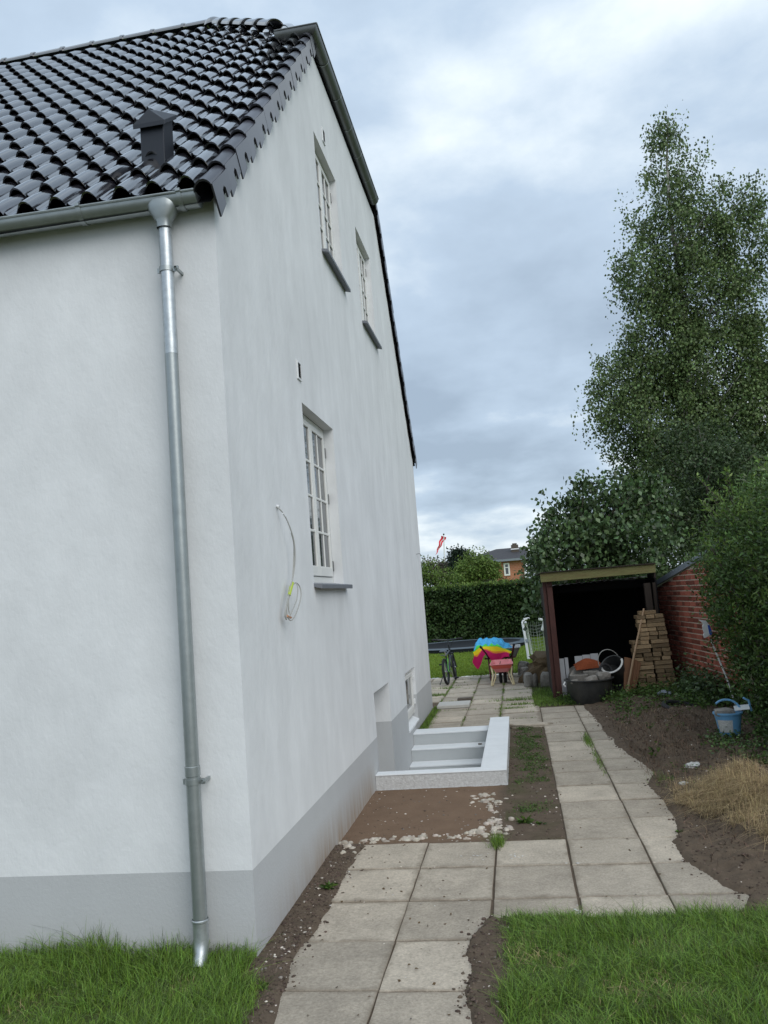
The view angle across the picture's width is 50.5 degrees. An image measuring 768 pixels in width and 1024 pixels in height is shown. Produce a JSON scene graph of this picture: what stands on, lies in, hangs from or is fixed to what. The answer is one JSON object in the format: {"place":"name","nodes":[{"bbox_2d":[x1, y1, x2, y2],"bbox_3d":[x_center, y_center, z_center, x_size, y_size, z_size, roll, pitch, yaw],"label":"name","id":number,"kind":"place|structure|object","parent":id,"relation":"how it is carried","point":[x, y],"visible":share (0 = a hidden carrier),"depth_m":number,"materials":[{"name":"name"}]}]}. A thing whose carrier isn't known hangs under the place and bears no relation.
{"place":"outdoors","nodes":[
{"label":"outdoors","id":0,"kind":"place"},
{"bbox_2d":[0,676,767,1023],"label":"ground","id":1,"kind":"structure","parent":0,"point":[456,816],"depth_m":6.08,"materials":[{"name":"brown soil"}]},
{"bbox_2d":[0,917,315,1023],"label":"wall grass","id":2,"kind":"structure","parent":1,"relation":"on","point":[225,987],"depth_m":3.91,"materials":[{"name":"green plant"}]},
{"bbox_2d":[0,16,432,968],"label":"house","id":3,"kind":"structure","parent":1,"relation":"on","point":[202,740],"depth_m":4.70,"materials":[{"name":"paint"}]},
{"bbox_2d":[276,505,301,620],"bbox_3d":[-0.637,0.329,5.316,0.109,0.759,0.299,-5,-6,9],"label":"hanging cable","id":4,"kind":"object","parent":3,"relation":"hanging from","point":[286,615],"visible":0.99,"depth_m":5.32,"materials":[{"name":"grey plastic"}]},
{"bbox_2d":[303,414,352,587],"bbox_3d":[-0.752,-0.081,6.767,0.650,1.590,1.280,-5,-6,9],"label":"window","id":5,"kind":"structure","parent":3,"relation":"in","point":[315,452],"depth_m":6.88,"materials":[{"name":"grey wood"}]},
{"bbox_2d":[315,153,350,291],"bbox_3d":[-0.576,-2.968,8.184,0.192,1.215,1.057,-5,-6,9],"label":"window","id":6,"kind":"structure","parent":3,"relation":"in","point":[324,195],"depth_m":8.26,"materials":[{"name":"grey wood"}]},
{"bbox_2d":[356,243,381,348],"bbox_3d":[-0.251,-2.765,10.188,0.192,1.215,1.067,-5,-6,9],"label":"window","id":7,"kind":"structure","parent":3,"relation":"in","point":[361,263],"depth_m":10.34,"materials":[{"name":"grey wood"}]},
{"bbox_2d":[405,669,418,732],"bbox_3d":[0.298,2.474,10.809,0.172,0.735,1.000,-5,-6,9],"label":"basement window","id":8,"kind":"structure","parent":3,"relation":"in","point":[412,720],"depth_m":10.99,"materials":[{"name":"grey"}]},
{"bbox_2d":[259,981,268,989],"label":"weed","id":9,"kind":"object","parent":1,"relation":"on","point":[264,985],"visible":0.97,"depth_m":3.84,"materials":[{"name":"green plant"}]},
{"bbox_2d":[319,882,338,889],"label":"weed","id":10,"kind":"object","parent":1,"relation":"on","point":[328,885],"visible":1,"depth_m":5.12,"materials":[{"name":"green plant"}]},
{"bbox_2d":[3,910,766,1023],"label":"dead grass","id":11,"kind":"structure","parent":1,"relation":"on","point":[548,967],"depth_m":3.78,"materials":[{"name":"green plant"}]},
{"bbox_2d":[419,706,441,728],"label":"verge grass","id":12,"kind":"structure","parent":1,"relation":"on","point":[427,722],"depth_m":11.83,"materials":[{"name":"green plant"}]},
{"bbox_2d":[339,792,522,853],"bbox_3d":[0.556,2.444,6.320,2.061,0.088,1.118,1,-8,-44],"label":"cement crust","id":13,"kind":"object","parent":1,"relation":"on","point":[423,836],"visible":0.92,"depth_m":6.14},
{"bbox_2d":[375,716,509,790],"bbox_3d":[0.651,3.454,9.191,1.647,1.682,3.192,-5,-6,9],"label":"basement stairwell","id":14,"kind":"object","parent":1,"relation":"on","point":[451,757],"visible":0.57,"depth_m":9.49,"materials":[{"name":"paint"}]},
{"bbox_2d":[242,701,767,1021],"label":"pebbles","id":15,"kind":"object","parent":1,"relation":"on","point":[280,977],"visible":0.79,"depth_m":5.20,"materials":[{"name":"grey stone"}]},
{"bbox_2d":[516,814,534,823],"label":"weed","id":16,"kind":"object","parent":1,"relation":"on","point":[528,820],"visible":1,"depth_m":6.30,"materials":[{"name":"green plant"}]},
{"bbox_2d":[510,725,552,813],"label":"strip weeds","id":17,"kind":"object","parent":1,"relation":"on","point":[526,740],"visible":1,"depth_m":8.63,"materials":[{"name":"green plant"}]},
{"bbox_2d":[510,722,552,727],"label":"broken slab","id":18,"kind":"structure","parent":1,"relation":"on","point":[533,724],"depth_m":10.57,"materials":[{"name":"beige concrete"}]},
{"bbox_2d":[518,651,547,682],"bbox_3d":[3.714,3.108,16.036,2.200,0.794,1.943,-5,-6,9],"label":"soil heap","id":19,"kind":"object","parent":1,"relation":"on","point":[538,665],"visible":0.15,"depth_m":15.52,"materials":[{"name":"soil"}]},
{"bbox_2d":[518,663,525,668],"bbox_3d":[2.771,3.095,16.360,0.154,0.110,0.198,-6,-6,11],"label":"edging stone","id":20,"kind":"object","parent":19,"relation":"on","point":[520,665],"visible":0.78,"depth_m":16.28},
{"bbox_2d":[520,667,528,671],"bbox_3d":[2.716,3.047,15.753,0.163,0.096,0.160,-5,-6,8],"label":"edging stone","id":21,"kind":"object","parent":19,"relation":"on","point":[523,669],"visible":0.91,"depth_m":15.69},
{"bbox_2d":[533,673,538,687],"bbox_3d":[2.724,3.033,14.634,0.085,0.289,0.194,-6,-6,16],"label":"edging stone","id":22,"kind":"object","parent":1,"relation":"on","point":[535,680],"visible":0.93,"depth_m":14.57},
{"bbox_2d":[540,672,555,686],"bbox_3d":[2.951,3.001,14.595,0.305,0.273,0.231,-6,-6,17],"label":"edging stone","id":23,"kind":"object","parent":1,"relation":"on","point":[544,679],"visible":0.53,"depth_m":14.52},
{"bbox_2d":[532,684,567,706],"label":"grass","id":24,"kind":"structure","parent":1,"relation":"on","point":[543,693],"depth_m":12.95,"materials":[{"name":"green plant"}]},
{"bbox_2d":[563,676,613,704],"bbox_3d":[3.106,2.698,12.328,0.771,0.362,0.748,-5,-6,9],"label":"mixing tub","id":25,"kind":"object","parent":1,"relation":"on","point":[584,692],"visible":0.73,"depth_m":12.05,"materials":[{"name":"black plastic"}]},
{"bbox_3d":[3.116,2.636,12.336,0.579,0.166,0.582,-5,-6,9],"label":"rubble fill","id":26,"kind":"object","parent":25,"relation":"in","visible":0},
{"bbox_2d":[569,674,587,680],"bbox_3d":[2.956,2.527,12.338,0.280,0.125,0.277,-5,-6,9],"label":"concrete ring","id":27,"kind":"object","parent":26,"relation":"on","point":[579,677],"visible":0.5,"depth_m":12.24,"materials":[{"name":"grey concrete"}]},
{"bbox_2d":[584,675,597,680],"bbox_3d":[3.093,2.505,12.185,0.215,0.103,0.129,-21,-5,-4],"label":"rubble stone","id":28,"kind":"object","parent":26,"relation":"on","point":[591,677],"visible":0.65,"depth_m":12.14,"materials":[{"name":"grey stone"}]},
{"bbox_2d":[583,670,598,675],"bbox_3d":[3.187,2.494,12.477,0.270,0.115,0.267,-5,-6,9],"label":"concrete ring","id":29,"kind":"object","parent":26,"relation":"on","point":[591,672],"visible":0.36,"depth_m":12.38,"materials":[{"name":"grey concrete"}]},
{"bbox_2d":[596,672,610,679],"bbox_3d":[3.286,2.468,12.217,0.223,0.151,0.161,10,-10,-18],"label":"rubble stone","id":30,"kind":"object","parent":26,"relation":"on","point":[602,675],"visible":0.8,"depth_m":12.15,"materials":[{"name":"grey stone"}]},
{"bbox_2d":[599,663,612,675],"bbox_3d":[3.387,2.425,12.430,0.240,0.240,0.040,9,-30,-13],"label":"rubber ring","id":31,"kind":"object","parent":26,"relation":"on","point":[607,665],"visible":0.64,"depth_m":12.45,"materials":[{"name":"grey rubber"}]},
{"bbox_2d":[567,666,613,693],"bbox_3d":[3.294,2.749,12.996,0.804,0.618,0.645,-5,-6,9],"label":"rubble heap","id":32,"kind":"object","parent":1,"relation":"on","point":[572,670],"visible":0.11,"depth_m":12.85,"materials":[{"name":"grey stone"}]},
{"bbox_2d":[584,663,618,683],"bbox_3d":[3.438,2.548,12.787,0.576,0.357,0.307,-5,-6,9],"label":"black sack","id":33,"kind":"object","parent":32,"relation":"on","point":[614,667],"visible":0.21,"depth_m":12.66,"materials":[{"name":"plastic"}]},
{"bbox_2d":[573,658,599,669],"bbox_3d":[3.192,2.366,12.797,0.400,0.129,0.240,-8,11,3],"label":"rust cloth","id":34,"kind":"object","parent":33,"relation":"on","point":[586,663],"visible":0.92,"depth_m":12.72,"materials":[{"name":"orange fabric"}]},
{"bbox_2d":[547,685,634,704],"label":"shed foot weeds","id":35,"kind":"object","parent":1,"relation":"on","point":[568,700],"visible":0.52,"depth_m":12.22,"materials":[{"name":"green plant"}]},
{"bbox_2d":[536,563,659,699],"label":"open shed","id":36,"kind":"structure","parent":1,"relation":"on","point":[590,617],"depth_m":14.72,"materials":[{"name":"red wood"}]},
{"bbox_2d":[559,653,598,695],"bbox_3d":[3.141,2.609,13.033,0.621,0.645,0.095,-5,-6,9],"label":"pile of clutter","id":37,"kind":"object","parent":36,"relation":"on","point":[594,656],"visible":0.4,"depth_m":13.07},
{"bbox_2d":[514,465,697,630],"bbox_3d":[4.219,1.118,15.817,3.888,4.119,2.838,-4,-6,-5],"label":"climbing shrub","id":38,"kind":"object","parent":1,"relation":"on","point":[581,533],"visible":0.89,"depth_m":15.50,"materials":[{"name":"green plant"}]},
{"bbox_2d":[462,891,767,1023],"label":"lawn grass","id":39,"kind":"structure","parent":1,"relation":"on","point":[527,990],"depth_m":3.69,"materials":[{"name":"green plant"}]},
{"bbox_2d":[613,682,623,692],"bbox_3d":[3.743,2.680,12.665,0.420,0.370,0.420,-1,-3,-2],"label":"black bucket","id":40,"kind":"object","parent":1,"relation":"on","point":[618,688],"visible":0.08,"depth_m":12.55,"materials":[{"name":"plastic"}]},
{"bbox_2d":[598,649,624,683],"bbox_3d":[3.515,2.371,12.484,0.355,0.554,0.355,-40,28,-6],"label":"black bucket","id":41,"kind":"object","parent":40,"relation":"on","point":[618,673],"visible":0.88,"depth_m":12.49,"materials":[{"name":"plastic"}]},
{"bbox_2d":[489,901,765,926],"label":"lawn edge grass","id":42,"kind":"structure","parent":1,"relation":"on","point":[592,913],"depth_m":4.34,"materials":[{"name":"green plant"}]},
{"bbox_2d":[624,657,640,692],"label":"leaning planks","id":43,"kind":"object","parent":1,"relation":"on","point":[635,669],"visible":0.62,"depth_m":12.39,"materials":[{"name":"brown wood"}]},
{"bbox_2d":[626,608,644,690],"bbox_3d":[3.817,2.123,12.377,0.507,1.276,0.034,-2,-6,-18],"label":"wooden pole","id":44,"kind":"object","parent":1,"relation":"on","point":[633,658],"visible":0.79,"depth_m":12.36,"materials":[{"name":"brown wood"}]},
{"bbox_2d":[629,610,675,689],"bbox_3d":[4.114,2.151,12.531,0.603,1.267,0.330,-5,-6,9],"label":"brick pile","id":45,"kind":"object","parent":1,"relation":"on","point":[653,653],"visible":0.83,"depth_m":12.41,"materials":[{"name":"beige brick"}]},
{"bbox_2d":[648,746,659,755],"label":"weed","id":46,"kind":"object","parent":1,"relation":"on","point":[651,753],"visible":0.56,"depth_m":8.07,"materials":[{"name":"green plant"}]},
{"bbox_2d":[642,768,675,789],"bbox_3d":[2.478,2.361,7.284,0.385,0.065,0.962,-5,-6,9],"label":"grass tuft","id":47,"kind":"object","parent":1,"relation":"on","point":[659,775],"visible":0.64,"depth_m":7.29,"materials":[{"name":"green plant"}]},
{"bbox_2d":[657,690,671,695],"bbox_3d":[3.949,2.550,11.471,0.200,0.093,0.166,-5,-6,9],"label":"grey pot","id":48,"kind":"object","parent":1,"relation":"on","point":[665,692],"visible":0.66,"depth_m":11.43,"materials":[{"name":"grey"}]},
{"bbox_2d":[599,671,735,720],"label":"bed weeds","id":49,"kind":"object","parent":1,"relation":"on","point":[650,687],"visible":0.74,"depth_m":11.03,"materials":[{"name":"green plant"}]},
{"bbox_2d":[661,700,695,708],"bbox_3d":[3.734,2.438,10.105,0.564,0.061,0.564,7,3,10],"label":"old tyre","id":50,"kind":"object","parent":1,"relation":"on","point":[671,702],"visible":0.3,"depth_m":10.29,"materials":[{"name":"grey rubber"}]},
{"bbox_2d":[602,698,767,862],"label":"dead roots","id":51,"kind":"object","parent":1,"relation":"on","point":[663,719],"visible":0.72,"depth_m":8.20,"materials":[{"name":"brown plant"}]},
{"bbox_2d":[620,704,755,782],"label":"bed seedlings","id":52,"kind":"object","parent":1,"relation":"on","point":[683,725],"visible":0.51,"depth_m":7.61,"materials":[{"name":"green plant"}]},
{"bbox_2d":[684,761,699,767],"bbox_3d":[2.788,2.287,7.345,0.155,0.061,0.122,-5,-6,9],"label":"crumpled bag","id":53,"kind":"object","parent":1,"relation":"on","point":[690,764],"visible":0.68,"depth_m":7.32,"materials":[{"name":"white plastic"}]},
{"bbox_2d":[664,650,739,705],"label":"wall nettles","id":54,"kind":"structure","parent":1,"relation":"on","point":[697,682],"depth_m":10.63,"materials":[{"name":"green plant"}]},
{"bbox_2d":[645,752,767,853],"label":"dry grass heap","id":55,"kind":"object","parent":1,"relation":"on","point":[723,791],"visible":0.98,"depth_m":5.97,"materials":[{"name":"beige plant"}]},
{"bbox_2d":[656,542,766,707],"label":"brick wall","id":56,"kind":"structure","parent":1,"relation":"on","point":[685,633],"depth_m":12.22,"materials":[{"name":"red brick"}]},
{"bbox_2d":[699,620,734,703],"bbox_3d":[4.251,1.977,10.286,0.377,1.253,0.185,-8,-7,32],"label":"shovel","id":57,"kind":"object","parent":1,"relation":"on","point":[706,627],"visible":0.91,"depth_m":10.34,"materials":[{"name":"white plastic"}]},
{"bbox_2d":[682,454,767,742],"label":"hedge","id":58,"kind":"object","parent":1,"relation":"on","point":[742,535],"visible":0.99,"depth_m":9.13,"materials":[{"name":"green plant"}]},
{"bbox_2d":[712,699,742,736],"bbox_3d":[3.526,2.121,8.337,0.291,0.402,0.290,-5,-6,9],"label":"plastic bucket","id":59,"kind":"object","parent":1,"relation":"on","point":[726,723],"visible":0.69,"depth_m":8.24,"materials":[{"name":"blue plastic"}]},
{"bbox_2d":[714,707,735,716],"bbox_3d":[3.475,2.050,8.323,0.205,0.089,0.156,-5,-6,9],"label":"rubbish","id":60,"kind":"object","parent":59,"relation":"in","point":[724,710],"visible":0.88,"depth_m":8.27,"materials":[{"name":"grey stone"}]},
{"bbox_2d":[734,704,749,710],"bbox_3d":[3.666,2.004,8.345,0.174,0.042,0.140,-5,-6,9],"label":"white lid","id":61,"kind":"object","parent":59,"relation":"on","point":[742,707],"visible":1,"depth_m":8.33,"materials":[{"name":"plastic"}]},
{"bbox_2d":[743,697,751,710],"bbox_3d":[3.739,1.974,8.371,0.089,0.152,0.034,-4,-6,-7],"label":"blue handle","id":62,"kind":"object","parent":61,"relation":"on","point":[748,700],"visible":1,"depth_m":8.36,"materials":[{"name":"plastic"}]},
{"bbox_2d":[697,724,767,765],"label":"hedge foot weeds","id":63,"kind":"object","parent":1,"relation":"on","point":[733,742],"visible":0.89,"depth_m":7.72,"materials":[{"name":"green plant"}]},
{"bbox_2d":[0,0,767,678],"label":"sky","id":64,"kind":"structure","parent":0,"point":[498,140],"materials":[{"name":"grey"}]},
{"bbox_2d":[432,675,535,724],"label":"joint grass","id":65,"kind":"structure","parent":0,"point":[503,689],"depth_m":13.92,"materials":[{"name":"green plant"}]},
{"bbox_2d":[428,636,545,677],"bbox_3d":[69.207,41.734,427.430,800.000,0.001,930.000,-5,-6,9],"label":"lawn","id":66,"kind":"structure","parent":0,"point":[483,661],"depth_m":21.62,"materials":[{"name":"green plant"}]},
{"bbox_2d":[421,555,450,576],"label":"garden tree","id":67,"kind":"object","parent":66,"relation":"on","point":[436,565],"visible":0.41,"depth_m":43.91,"materials":[{"name":"green plant"}]},
{"bbox_2d":[436,534,445,560],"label":"flagpole","id":68,"kind":"object","parent":66,"relation":"on","point":[442,540],"visible":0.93,"depth_m":60.12,"materials":[{"name":"white metal"}]},
{"bbox_2d":[420,555,465,586],"bbox_3d":[2.072,3.494,33.913,2.834,3.568,1.670,-5,-6,9],"label":"bush","id":69,"kind":"object","parent":66,"relation":"on","point":[433,577],"visible":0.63,"depth_m":33.81,"materials":[{"name":"green plant"}]},
{"bbox_2d":[440,543,471,583],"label":"conifer","id":70,"kind":"object","parent":66,"relation":"on","point":[453,554],"visible":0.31,"depth_m":47.63,"materials":[{"name":"green plant"}]},
{"bbox_2d":[447,545,503,583],"bbox_3d":[4.057,3.387,35.631,2.511,3.829,2.102,-5,-6,9],"label":"garden tree","id":71,"kind":"object","parent":66,"relation":"on","point":[478,567],"visible":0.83,"depth_m":35.30,"materials":[{"name":"green plant"}]},
{"bbox_2d":[428,638,530,653],"bbox_3d":[2.634,4.353,26.532,4.300,0.140,4.300,-5,-6,9],"label":"sunken trampoline","id":72,"kind":"object","parent":66,"relation":"on","point":[460,646],"visible":0.48,"depth_m":25.97,"materials":[{"name":"grey"}]},
{"bbox_2d":[521,617,545,659],"bbox_3d":[3.728,3.120,20.175,0.575,1.037,1.086,-5,-6,9],"label":"toy goal","id":73,"kind":"object","parent":66,"relation":"on","point":[526,640],"visible":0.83,"depth_m":20.34,"materials":[{"name":"white plastic"}]},
{"bbox_2d":[423,567,671,642],"bbox_3d":[3.416,3.663,29.982,15.209,2.378,1.494,-5,-6,9],"label":"clipped hedge","id":74,"kind":"object","parent":66,"relation":"on","point":[478,610],"visible":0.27,"depth_m":29.56,"materials":[{"name":"green plant"}]},
{"bbox_2d":[514,548,599,582],"bbox_3d":[8.822,3.263,38.934,5.089,4.031,3.583,-5,-6,9],"label":"garden tree","id":75,"kind":"object","parent":66,"relation":"on","point":[535,571],"visible":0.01,"depth_m":39.22,"materials":[{"name":"green plant"}]},
{"bbox_2d":[571,106,767,561],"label":"birch tree","id":76,"kind":"object","parent":66,"relation":"on","point":[694,335],"visible":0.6,"depth_m":21.16,"materials":[{"name":"green plant"}]},
{"bbox_2d":[589,409,767,579],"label":"dark shrub","id":77,"kind":"object","parent":66,"relation":"on","point":[708,467],"visible":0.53,"depth_m":17.06,"materials":[{"name":"green plant"}]},
{"bbox_2d":[471,543,527,583],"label":"brick house","id":78,"kind":"structure","parent":0,"point":[510,559],"depth_m":59.26,"materials":[{"name":"orange brick"}]},
{"bbox_2d":[503,563,509,575],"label":"window","id":79,"kind":"structure","parent":78,"relation":"in","point":[506,565],"depth_m":59.15,"materials":[{"name":"grey"}]},
{"bbox_2d":[274,673,750,1023],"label":"paving","id":80,"kind":"structure","parent":0,"point":[605,837],"depth_m":4.97,"materials":[{"name":"grey concrete"}]},
{"bbox_2d":[432,692,449,696],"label":"grass tuft","id":81,"kind":"object","parent":80,"relation":"on","point":[439,694],"visible":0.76,"depth_m":14.56,"materials":[{"name":"green plant"}]},
{"bbox_2d":[432,637,461,684],"bbox_3d":[1.353,3.035,16.661,0.615,0.884,1.376,-4,-6,-6],"label":"bicycle","id":82,"kind":"object","parent":80,"relation":"on","point":[452,661],"visible":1,"depth_m":16.52,"materials":[{"name":"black metal"}]},
{"bbox_2d":[437,700,470,708],"bbox_3d":[1.121,3.081,13.020,0.510,0.049,0.480,-5,-6,9],"label":"loose slab","id":83,"kind":"object","parent":80,"relation":"on","point":[454,704],"depth_m":12.84,"materials":[{"name":"concrete"}]},
{"bbox_2d":[330,852,580,982],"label":"paint spots","id":84,"kind":"object","parent":80,"relation":"on","point":[482,859],"visible":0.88,"depth_m":5.46,"materials":[{"name":"white paint"}]},
{"bbox_2d":[457,697,471,700],"bbox_3d":[1.342,3.113,13.520,0.240,0.057,0.140,-5,-6,9],"label":"loose brick","id":85,"kind":"object","parent":80,"relation":"on","point":[464,698],"visible":0.84,"depth_m":13.46,"materials":[{"name":"grey concrete"}]},
{"bbox_2d":[295,721,682,1015],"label":"leaf litter","id":86,"kind":"object","parent":80,"relation":"on","point":[399,980],"visible":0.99,"depth_m":4.90,"materials":[{"name":"plant"}]},
{"bbox_2d":[483,829,512,850],"bbox_3d":[0.824,2.320,5.799,0.412,0.091,0.330,2,-9,-45],"label":"grass tuft","id":87,"kind":"object","parent":80,"relation":"on","point":[499,841],"visible":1,"depth_m":5.77,"materials":[{"name":"green plant"}]},
{"bbox_2d":[479,644,519,680],"bbox_3d":[2.425,3.026,16.736,0.788,0.734,1.920,-5,-6,9],"label":"wheelbarrow","id":88,"kind":"object","parent":80,"relation":"on","point":[514,649],"visible":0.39,"depth_m":16.33,"materials":[{"name":"red metal"}]},
{"bbox_2d":[472,637,511,668],"bbox_3d":[2.216,2.861,16.602,0.820,0.582,0.730,-5,-6,9],"label":"beach towel","id":89,"kind":"object","parent":88,"relation":"on","point":[494,648],"visible":0.93,"depth_m":16.37,"materials":[{"name":"multicoloured fabric"}]},
{"bbox_2d":[490,659,514,685],"bbox_3d":[2.273,3.077,15.647,0.460,0.436,0.698,-5,-6,9],"label":"toy wheelbarrow","id":90,"kind":"object","parent":80,"relation":"on","point":[504,666],"visible":1,"depth_m":15.49,"materials":[{"name":"pink plastic"}]},
{"bbox_2d":[485,695,544,701],"bbox_3d":[2.129,3.018,13.222,1.186,0.065,0.373,-5,-6,9],"label":"grass tuft","id":91,"kind":"object","parent":80,"relation":"on","point":[514,698],"visible":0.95,"depth_m":13.16,"materials":[{"name":"green plant"}]},
{"bbox_2d":[495,705,535,709],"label":"grass tuft","id":92,"kind":"object","parent":80,"relation":"on","point":[514,707],"visible":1,"depth_m":12.27,"materials":[{"name":"green plant"}]},
{"bbox_2d":[324,680,710,1018],"bbox_3d":[1.610,2.732,9.857,2.299,0.008,13.397,-5,-6,9],"label":"grit","id":93,"kind":"object","parent":80,"relation":"on","point":[467,859],"visible":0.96,"depth_m":5.36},
{"bbox_2d":[503,701,540,705],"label":"grass tuft","id":94,"kind":"object","parent":80,"relation":"on","point":[523,703],"visible":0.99,"depth_m":12.64,"materials":[{"name":"green plant"}]},
{"bbox_2d":[524,672,533,687],"bbox_3d":[2.634,3.050,14.804,0.180,0.286,0.214,-4,-6,-8],"label":"edging stone","id":95,"kind":"object","parent":80,"relation":"on","point":[528,679],"visible":0.89,"depth_m":14.71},
{"bbox_2d":[578,729,594,748],"bbox_3d":[2.369,2.595,9.376,0.272,0.059,1.324,-5,-6,9],"label":"grass tuft","id":96,"kind":"object","parent":80,"relation":"on","point":[586,738],"visible":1,"depth_m":9.22,"materials":[{"name":"green plant"}]},
{"bbox_2d":[588,746,608,775],"bbox_3d":[2.182,2.496,8.246,0.196,0.046,1.945,-5,-6,9],"label":"grass tuft","id":97,"kind":"object","parent":80,"relation":"on","point":[598,757],"visible":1,"depth_m":8.26,"materials":[{"name":"green plant"}]}
]}

